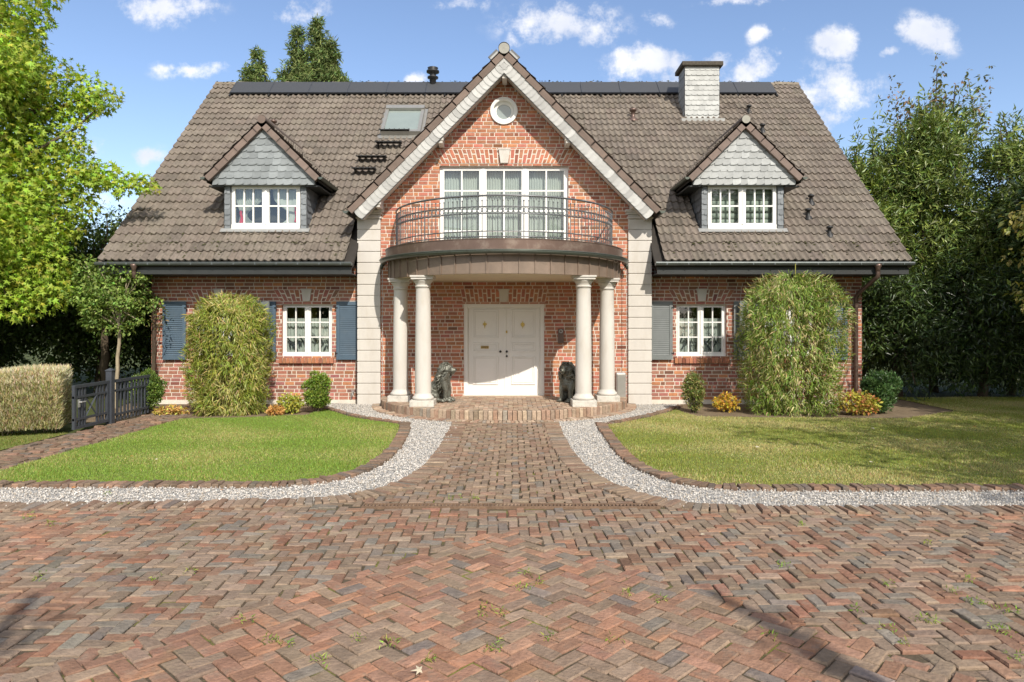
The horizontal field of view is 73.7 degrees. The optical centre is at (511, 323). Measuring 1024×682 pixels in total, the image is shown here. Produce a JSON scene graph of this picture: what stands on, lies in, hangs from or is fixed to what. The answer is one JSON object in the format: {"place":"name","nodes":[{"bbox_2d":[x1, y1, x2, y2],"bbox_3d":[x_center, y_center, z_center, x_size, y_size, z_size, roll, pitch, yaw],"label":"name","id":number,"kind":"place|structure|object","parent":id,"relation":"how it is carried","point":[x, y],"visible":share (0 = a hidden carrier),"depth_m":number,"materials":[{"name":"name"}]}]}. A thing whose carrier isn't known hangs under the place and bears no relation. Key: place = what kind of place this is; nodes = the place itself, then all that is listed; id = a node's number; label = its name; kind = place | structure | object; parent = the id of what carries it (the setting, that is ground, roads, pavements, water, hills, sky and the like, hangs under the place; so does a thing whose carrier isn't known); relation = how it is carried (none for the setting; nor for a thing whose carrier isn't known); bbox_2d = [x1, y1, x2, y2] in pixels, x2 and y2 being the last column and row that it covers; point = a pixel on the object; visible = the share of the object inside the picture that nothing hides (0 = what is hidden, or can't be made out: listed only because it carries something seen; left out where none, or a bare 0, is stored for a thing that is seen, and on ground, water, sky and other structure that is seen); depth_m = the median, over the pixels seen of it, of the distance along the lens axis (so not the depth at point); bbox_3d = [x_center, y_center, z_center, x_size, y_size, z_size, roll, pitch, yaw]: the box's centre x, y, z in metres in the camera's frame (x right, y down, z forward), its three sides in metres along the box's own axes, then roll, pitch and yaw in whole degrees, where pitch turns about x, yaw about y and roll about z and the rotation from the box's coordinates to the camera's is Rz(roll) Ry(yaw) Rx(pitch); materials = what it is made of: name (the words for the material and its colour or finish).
{"place":"outdoors","nodes":[
{"label":"outdoors","id":0,"kind":"place"},
{"bbox_2d":[0,432,67,449],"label":"lawn","id":1,"kind":"structure","parent":0,"point":[41,435],"depth_m":11.45,"materials":[{"name":"green plant"}]},
{"bbox_2d":[0,362,72,434],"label":"hedge","id":2,"kind":"object","parent":1,"relation":"on","point":[43,390],"visible":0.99,"depth_m":11.60,"materials":[{"name":"leaf"},{"name":"pale bark"}]},
{"bbox_2d":[0,403,208,470],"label":"side path","id":3,"kind":"structure","parent":0,"point":[12,456],"depth_m":11.23,"materials":[{"name":"brown brick"}]},
{"bbox_2d":[72,381,108,429],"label":"garden gate","id":4,"kind":"structure","parent":3,"relation":"on","point":[82,396],"depth_m":12.29,"materials":[{"name":"paint"}]},
{"bbox_2d":[105,368,151,424],"bbox_3d":[-7.650,1.395,13.693,0.130,1.090,1.515,0,0,0],"label":"garden fence","id":5,"kind":"object","parent":3,"relation":"on","point":[110,376],"visible":0.97,"depth_m":13.48,"materials":[{"name":"paint"}]},
{"bbox_2d":[0,409,398,481],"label":"lawn","id":6,"kind":"structure","parent":0,"point":[128,479],"depth_m":9.74,"materials":[{"name":"green plant"}]},
{"bbox_2d":[330,403,644,506],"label":"path","id":7,"kind":"structure","parent":0,"point":[582,487],"depth_m":8.58,"materials":[{"name":"brown brick"}]},
{"bbox_2d":[0,488,1023,681],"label":"driveway","id":8,"kind":"structure","parent":0,"point":[72,648],"depth_m":4.75,"materials":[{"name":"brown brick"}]},
{"bbox_2d":[232,613,254,623],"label":"weed","id":9,"kind":"object","parent":8,"relation":"on","point":[243,617],"visible":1,"depth_m":4.32,"materials":[{"name":"green plant"}]},
{"bbox_2d":[261,631,278,642],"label":"weed","id":10,"kind":"object","parent":8,"relation":"on","point":[270,636],"visible":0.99,"depth_m":4.05,"materials":[{"name":"green plant"}]},
{"bbox_2d":[270,638,294,646],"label":"weed","id":11,"kind":"object","parent":8,"relation":"on","point":[291,639],"visible":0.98,"depth_m":4.00,"materials":[{"name":"green plant"}]},
{"bbox_2d":[310,651,332,668],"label":"weed","id":12,"kind":"object","parent":8,"relation":"on","point":[320,657],"visible":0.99,"depth_m":3.81,"materials":[{"name":"green plant"}]},
{"bbox_2d":[379,635,400,648],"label":"weed","id":13,"kind":"object","parent":8,"relation":"on","point":[389,640],"visible":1,"depth_m":4.01,"materials":[{"name":"green plant"}]},
{"bbox_2d":[411,666,421,674],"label":"fallen leaf","id":14,"kind":"object","parent":8,"relation":"on","point":[418,669],"visible":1,"depth_m":3.66,"materials":[{"name":"beige plant"}]},
{"bbox_2d":[421,650,436,661],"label":"weed","id":15,"kind":"object","parent":8,"relation":"on","point":[429,658],"visible":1,"depth_m":3.83,"materials":[{"name":"green plant"}]},
{"bbox_2d":[484,636,503,651],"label":"weed","id":16,"kind":"object","parent":8,"relation":"on","point":[494,645],"visible":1,"depth_m":3.95,"materials":[{"name":"green plant"}]},
{"bbox_2d":[494,606,508,615],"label":"weed","id":17,"kind":"object","parent":8,"relation":"on","point":[501,610],"visible":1,"depth_m":4.44,"materials":[{"name":"green plant"}]},
{"bbox_2d":[361,503,660,508],"bbox_3d":[-0.010,1.909,7.062,3.066,0.063,0.128,0,0,0],"label":"drain grate","id":18,"kind":"object","parent":8,"relation":"on","point":[495,506],"visible":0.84,"depth_m":7.00,"materials":[{"name":"metal"}]},
{"bbox_2d":[510,581,533,591],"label":"weed","id":19,"kind":"object","parent":8,"relation":"on","point":[522,586],"visible":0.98,"depth_m":4.86,"materials":[{"name":"green plant"}]},
{"bbox_2d":[541,627,558,640],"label":"weed","id":20,"kind":"object","parent":8,"relation":"on","point":[549,635],"visible":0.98,"depth_m":4.10,"materials":[{"name":"green plant"}]},
{"bbox_2d":[760,626,777,641],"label":"weed","id":21,"kind":"object","parent":8,"relation":"on","point":[769,632],"visible":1,"depth_m":4.10,"materials":[{"name":"green plant"}]},
{"bbox_2d":[849,602,863,612],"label":"weed","id":22,"kind":"object","parent":8,"relation":"on","point":[856,608],"visible":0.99,"depth_m":4.49,"materials":[{"name":"green plant"}]},
{"bbox_2d":[877,619,896,633],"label":"weed","id":23,"kind":"object","parent":8,"relation":"on","point":[889,625],"visible":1,"depth_m":4.20,"materials":[{"name":"green plant"}]},
{"bbox_2d":[908,612,929,623],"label":"weed","id":24,"kind":"object","parent":8,"relation":"on","point":[922,617],"visible":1,"depth_m":4.33,"materials":[{"name":"green plant"}]},
{"bbox_2d":[927,613,944,623],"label":"weed","id":25,"kind":"object","parent":8,"relation":"on","point":[935,619],"visible":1,"depth_m":4.31,"materials":[{"name":"green plant"}]},
{"bbox_2d":[964,595,992,606],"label":"weed","id":26,"kind":"object","parent":8,"relation":"on","point":[976,602],"visible":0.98,"depth_m":4.61,"materials":[{"name":"green plant"}]},
{"bbox_2d":[987,620,1018,636],"bbox_3d":[3.004,1.865,4.191,0.118,0.083,0.169,0,0,0],"label":"weed","id":27,"kind":"object","parent":8,"relation":"on","point":[1001,627],"visible":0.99,"depth_m":4.19,"materials":[{"name":"green plant"}]},
{"bbox_2d":[998,602,1020,613],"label":"weed","id":28,"kind":"object","parent":8,"relation":"on","point":[1017,611],"visible":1,"depth_m":4.46,"materials":[{"name":"green plant"}]},
{"bbox_2d":[1004,648,1023,660],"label":"weed","id":29,"kind":"object","parent":8,"relation":"on","point":[1017,656],"visible":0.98,"depth_m":3.84,"materials":[{"name":"green plant"}]},
{"bbox_2d":[0,338,1023,450],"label":"ground","id":30,"kind":"structure","parent":0,"point":[67,428],"depth_m":19.22,"materials":[{"name":"brown soil"}]},
{"bbox_2d":[0,176,55,365],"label":"broadleaf tree","id":31,"kind":"object","parent":30,"relation":"on","point":[26,353],"depth_m":21.48,"materials":[{"name":"green plant"}]},
{"bbox_2d":[0,194,71,368],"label":"broadleaf tree","id":32,"kind":"object","parent":30,"relation":"on","point":[18,328],"visible":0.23,"depth_m":18.12,"materials":[{"name":"green plant"}]},
{"bbox_2d":[0,182,151,394],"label":"broadleaf tree","id":33,"kind":"object","parent":30,"relation":"on","point":[75,336],"visible":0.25,"depth_m":18.17,"materials":[{"name":"green plant"}]},
{"bbox_2d":[0,0,161,324],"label":"sweetgum tree","id":34,"kind":"object","parent":30,"relation":"on","point":[24,73],"visible":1,"depth_m":15.38,"materials":[{"name":"green plant"}]},
{"bbox_2d":[48,199,150,398],"bbox_3d":[-10.642,-0.602,17.941,3.062,5.161,2.582,0,0,29],"label":"broadleaf tree","id":35,"kind":"object","parent":30,"relation":"on","point":[104,360],"visible":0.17,"depth_m":17.64,"materials":[{"name":"green plant"}]},
{"bbox_2d":[96,248,150,373],"bbox_3d":[-12.557,-0.776,24.887,6.641,5.722,6.271,0,0,0],"label":"broadleaf tree","id":36,"kind":"object","parent":30,"relation":"on","point":[139,361],"visible":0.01,"depth_m":24.22,"materials":[{"name":"green plant"}]},
{"bbox_2d":[125,298,151,368],"bbox_3d":[-10.687,-0.395,22.656,4.674,4.747,5.086,0,0,-45],"label":"broadleaf tree","id":37,"kind":"object","parent":30,"relation":"on","point":[146,366],"visible":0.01,"depth_m":21.32,"materials":[{"name":"green plant"}]},
{"bbox_2d":[69,403,323,422],"bbox_3d":[-6.200,1.928,14.800,6.000,0.001,3.200,0,0,0],"label":"soil bed","id":38,"kind":"object","parent":30,"relation":"on","point":[305,410],"visible":0.25,"depth_m":14.42,"materials":[{"name":"brown soil"}]},
{"bbox_2d":[56,254,163,407],"bbox_3d":[-9.167,0.198,15.712,2.073,3.546,2.063,0,0,27],"label":"tree","id":39,"kind":"object","parent":38,"relation":"on","point":[115,301],"visible":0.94,"depth_m":15.41,"materials":[{"name":"green plant"}]},
{"bbox_2d":[126,367,168,413],"bbox_3d":[-7.747,1.438,14.517,0.821,1.021,0.686,0,0,-22],"label":"box shrub","id":40,"kind":"object","parent":38,"relation":"on","point":[156,390],"visible":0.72,"depth_m":14.42,"materials":[{"name":"green plant"}]},
{"bbox_2d":[146,294,169,370],"bbox_3d":[-8.084,0.629,15.633,0.550,2.584,0.559,0,0,0],"label":"climbing shrub","id":41,"kind":"object","parent":38,"relation":"on","point":[153,356],"visible":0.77,"depth_m":15.71,"materials":[{"name":"green plant"}]},
{"bbox_2d":[152,404,191,414],"bbox_3d":[-7.145,1.836,14.351,0.839,0.296,0.413,0,0,0],"label":"spirea","id":42,"kind":"object","parent":38,"relation":"on","point":[161,410],"visible":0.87,"depth_m":14.31,"materials":[{"name":"yellow plant"}]},
{"bbox_2d":[177,288,278,416],"bbox_3d":[-6.038,0.651,14.572,2.081,2.808,1.672,0,0,0],"label":"bamboo","id":43,"kind":"object","parent":38,"relation":"on","point":[244,348],"visible":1,"depth_m":14.19,"materials":[{"name":"green plant"}]},
{"bbox_2d":[264,404,286,415],"bbox_3d":[-4.944,1.828,14.293,0.474,0.307,0.400,0,0,0],"label":"spirea","id":44,"kind":"object","parent":38,"relation":"on","point":[274,410],"visible":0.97,"depth_m":14.24,"materials":[{"name":"orange plant"}]},
{"bbox_2d":[276,391,304,413],"bbox_3d":[-4.731,1.703,14.590,0.678,0.546,0.520,0,0,0],"label":"spirea","id":45,"kind":"object","parent":38,"relation":"on","point":[295,403],"visible":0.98,"depth_m":14.53,"materials":[{"name":"yellow plant"}]},
{"bbox_2d":[301,370,333,412],"bbox_3d":[-4.209,1.475,14.695,0.697,0.943,0.642,0,0,0],"label":"box shrub","id":46,"kind":"object","parent":38,"relation":"on","point":[317,385],"visible":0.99,"depth_m":14.56,"materials":[{"name":"green plant"}]},
{"bbox_2d":[0,422,410,488],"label":"curb","id":47,"kind":"structure","parent":30,"relation":"on","point":[396,444],"depth_m":7.99,"materials":[{"name":"brown brick"}]},
{"bbox_2d":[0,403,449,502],"bbox_3d":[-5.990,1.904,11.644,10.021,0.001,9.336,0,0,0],"label":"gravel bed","id":48,"kind":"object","parent":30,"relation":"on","point":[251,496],"visible":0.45,"depth_m":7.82,"materials":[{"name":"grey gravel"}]},
{"bbox_2d":[0,421,466,510],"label":"path border","id":49,"kind":"object","parent":30,"relation":"on","point":[438,460],"visible":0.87,"depth_m":7.19,"materials":[{"name":"brown brick"}]},
{"bbox_2d":[237,44,274,81],"bbox_3d":[-11.534,-5.146,29.990,5.998,14.251,5.911,0,0,-41],"label":"conifer","id":50,"kind":"object","parent":30,"relation":"on","point":[259,66],"visible":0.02,"depth_m":29.82,"materials":[{"name":"green plant"}]},
{"bbox_2d":[272,13,352,81],"bbox_3d":[-8.587,-5.805,30.081,6.040,15.554,5.635,0,0,15],"label":"conifer","id":51,"kind":"object","parent":30,"relation":"on","point":[318,57],"visible":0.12,"depth_m":29.69,"materials":[{"name":"green plant"}]},
{"bbox_2d":[322,405,410,423],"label":"curb","id":52,"kind":"structure","parent":30,"relation":"on","point":[359,416],"depth_m":13.79,"materials":[{"name":"brown brick"}]},
{"bbox_2d":[94,42,914,421],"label":"house","id":53,"kind":"structure","parent":30,"relation":"on","point":[504,232],"depth_m":16.08,"materials":[{"name":"brick"}]},
{"bbox_2d":[191,289,239,362],"bbox_3d":[-6.987,0.064,16.396,1.294,1.771,0.343,0,0,0],"label":"window","id":54,"kind":"structure","parent":53,"relation":"in","point":[215,290],"depth_m":16.25,"materials":[{"name":"white paint"}]},
{"bbox_2d":[279,289,333,362],"bbox_3d":[-4.897,0.064,16.396,1.297,1.771,0.343,0,0,0],"label":"window","id":55,"kind":"structure","parent":53,"relation":"in","point":[307,336],"depth_m":16.39,"materials":[{"name":"white paint"}]},
{"bbox_2d":[431,361,456,402],"bbox_3d":[-1.623,1.268,14.897,0.900,0.880,0.595,0,0,12],"label":"lion statue","id":56,"kind":"object","parent":53,"relation":"on","point":[441,388],"visible":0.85,"depth_m":14.69,"materials":[{"name":"grey stone"}]},
{"bbox_2d":[440,148,567,239],"bbox_3d":[-0.187,-2.813,16.104,3.025,2.546,0.343,0,0,0],"label":"balcony door","id":57,"kind":"structure","parent":53,"relation":"in","point":[482,182],"depth_m":16.24,"materials":[{"name":"white paint"}]},
{"bbox_2d":[490,97,517,124],"bbox_3d":[-0.192,-4.975,16.045,0.650,0.650,0.170,0,0,0],"label":"round window","id":58,"kind":"structure","parent":53,"relation":"in","point":[503,110],"depth_m":16.04,"materials":[{"name":"white paint"}]},
{"bbox_2d":[464,289,543,394],"bbox_3d":[-0.188,0.468,16.067,1.892,2.544,0.267,0,0,0],"label":"front door","id":59,"kind":"structure","parent":53,"relation":"in","point":[504,343],"depth_m":16.10,"materials":[{"name":"paint"}]},
{"bbox_2d":[556,361,574,402],"bbox_3d":[1.284,1.268,14.972,0.595,0.880,0.900,0,0,38],"label":"lion statue","id":60,"kind":"object","parent":53,"relation":"on","point":[566,374],"visible":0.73,"depth_m":14.71,"materials":[{"name":"black stone"}]},
{"bbox_2d":[615,372,625,396],"bbox_3d":[2.513,1.455,15.818,0.222,0.630,0.225,0,0,0],"label":"utility box","id":61,"kind":"object","parent":53,"relation":"on","point":[620,383],"visible":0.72,"depth_m":15.71,"materials":[{"name":"metal"}]},
{"bbox_2d":[674,289,729,362],"bbox_3d":[4.525,0.064,16.396,1.294,1.771,0.343,0,0,0],"label":"window","id":62,"kind":"structure","parent":53,"relation":"in","point":[699,336],"depth_m":16.39,"materials":[{"name":"white paint"}]},
{"bbox_2d":[765,293,812,362],"bbox_3d":[6.613,0.064,16.396,1.294,1.771,0.343,0,0,0],"label":"window","id":63,"kind":"structure","parent":53,"relation":"in","point":[790,293],"depth_m":16.39,"materials":[{"name":"white paint"}]},
{"bbox_2d":[0,403,1023,509],"bbox_3d":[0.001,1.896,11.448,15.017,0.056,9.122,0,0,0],"label":"gravel","id":64,"kind":"structure","parent":30,"relation":"on","point":[413,433],"depth_m":7.76,"materials":[{"name":"grey gravel"}]},
{"bbox_2d":[595,404,682,423],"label":"curb","id":65,"kind":"structure","parent":30,"relation":"on","point":[669,409],"depth_m":13.86,"materials":[{"name":"brown brick"}]},
{"bbox_2d":[544,421,1023,515],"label":"path border","id":66,"kind":"object","parent":30,"relation":"on","point":[576,465],"visible":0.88,"depth_m":6.98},
{"bbox_2d":[596,422,1023,491],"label":"curb","id":67,"kind":"structure","parent":30,"relation":"on","point":[619,448],"depth_m":7.82,"materials":[{"name":"brown brick"}]},
{"bbox_2d":[678,400,952,418],"bbox_3d":[6.900,1.928,15.350,8.200,0.001,4.300,0,0,0],"label":"soil bed","id":68,"kind":"object","parent":30,"relation":"on","point":[903,409],"visible":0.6,"depth_m":14.74,"materials":[{"name":"brown soil"}]},
{"bbox_2d":[680,371,706,412],"bbox_3d":[3.924,1.478,14.690,0.574,0.939,0.530,0,0,-41],"label":"box shrub","id":69,"kind":"object","parent":68,"relation":"on","point":[694,390],"visible":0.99,"depth_m":14.64,"materials":[{"name":"green plant"}]},
{"bbox_2d":[711,391,741,412],"bbox_3d":[4.657,1.704,14.823,0.624,0.523,0.576,0,0,30],"label":"spirea","id":70,"kind":"object","parent":68,"relation":"on","point":[722,404],"visible":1,"depth_m":14.75,"materials":[{"name":"yellow plant"}]},
{"bbox_2d":[730,269,858,416],"bbox_3d":[6.014,0.415,14.597,2.579,3.238,1.793,0,0,0],"label":"bamboo","id":71,"kind":"object","parent":68,"relation":"on","point":[823,317],"visible":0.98,"depth_m":14.21,"materials":[{"name":"green plant"}]},
{"bbox_2d":[795,264,795,364],"bbox_3d":[6.185,0.310,14.900,0.016,3.220,0.018,0,0,0],"label":"bamboo cane","id":72,"kind":"object","parent":68,"relation":"on","point":[795,304],"visible":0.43,"depth_m":14.89,"materials":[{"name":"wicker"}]},
{"bbox_2d":[830,389,882,415],"bbox_3d":[7.197,1.665,14.323,1.075,0.629,0.647,0,0,0],"label":"spirea","id":73,"kind":"object","parent":68,"relation":"on","point":[865,405],"visible":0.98,"depth_m":14.22,"materials":[{"name":"yellow plant"}]},
{"bbox_2d":[859,369,903,413],"bbox_3d":[7.886,1.459,14.610,0.900,0.982,0.775,0,0,-19],"label":"box shrub","id":74,"kind":"object","parent":68,"relation":"on","point":[880,386],"visible":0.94,"depth_m":14.41,"materials":[{"name":"green plant"}]},
{"bbox_2d":[842,117,946,377],"bbox_3d":[10.267,-1.789,19.597,3.829,7.777,3.996,0,0,0],"label":"laurel","id":75,"kind":"object","parent":30,"relation":"on","point":[874,173],"visible":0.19,"depth_m":18.83,"materials":[{"name":"green plant"}]},
{"bbox_2d":[862,251,985,400],"bbox_3d":[10.284,0.083,18.170,4.256,4.102,3.647,0,0,-21],"label":"broadleaf tree","id":76,"kind":"object","parent":30,"relation":"on","point":[878,325],"visible":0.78,"depth_m":17.50,"materials":[{"name":"green plant"}]},
{"bbox_2d":[882,53,993,218],"bbox_3d":[12.998,-2.827,20.561,3.169,9.602,2.337,0,0,-20],"label":"broadleaf tree","id":77,"kind":"object","parent":30,"relation":"on","point":[945,97],"visible":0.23,"depth_m":20.01,"materials":[{"name":"green plant"}]},
{"bbox_2d":[865,82,1020,391],"bbox_3d":[11.861,-2.322,19.498,4.309,8.906,3.912,0,0,-19],"label":"laurel","id":78,"kind":"object","parent":30,"relation":"on","point":[940,189],"visible":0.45,"depth_m":18.62,"materials":[{"name":"green plant"}]},
{"bbox_2d":[894,240,1023,396],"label":"broadleaf tree","id":79,"kind":"object","parent":30,"relation":"on","point":[982,320],"visible":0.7,"depth_m":17.33,"materials":[{"name":"green plant"}]},
{"bbox_2d":[915,104,1023,395],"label":"laurel","id":80,"kind":"object","parent":30,"relation":"on","point":[1007,153],"visible":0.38,"depth_m":18.10,"materials":[{"name":"green plant"}]},
{"bbox_2d":[983,158,1023,313],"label":"broadleaf tree","id":81,"kind":"object","parent":30,"relation":"on","point":[1017,244],"visible":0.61,"depth_m":16.48,"materials":[{"name":"green plant"}]},
{"bbox_2d":[1,0,1023,325],"label":"sky","id":82,"kind":"structure","parent":0,"point":[167,56],"materials":[{"name":"blue"}]},
{"bbox_2d":[608,396,1023,486],"bbox_3d":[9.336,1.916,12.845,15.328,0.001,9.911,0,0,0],"label":"lawn","id":83,"kind":"structure","parent":0,"point":[814,474],"depth_m":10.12,"materials":[{"name":"green plant"}]},
{"bbox_2d":[998,198,1023,322],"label":"broadleaf tree","id":84,"kind":"object","parent":83,"relation":"on","point":[1016,225],"visible":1,"depth_m":13.65,"materials":[{"name":"green plant"}]}
]}

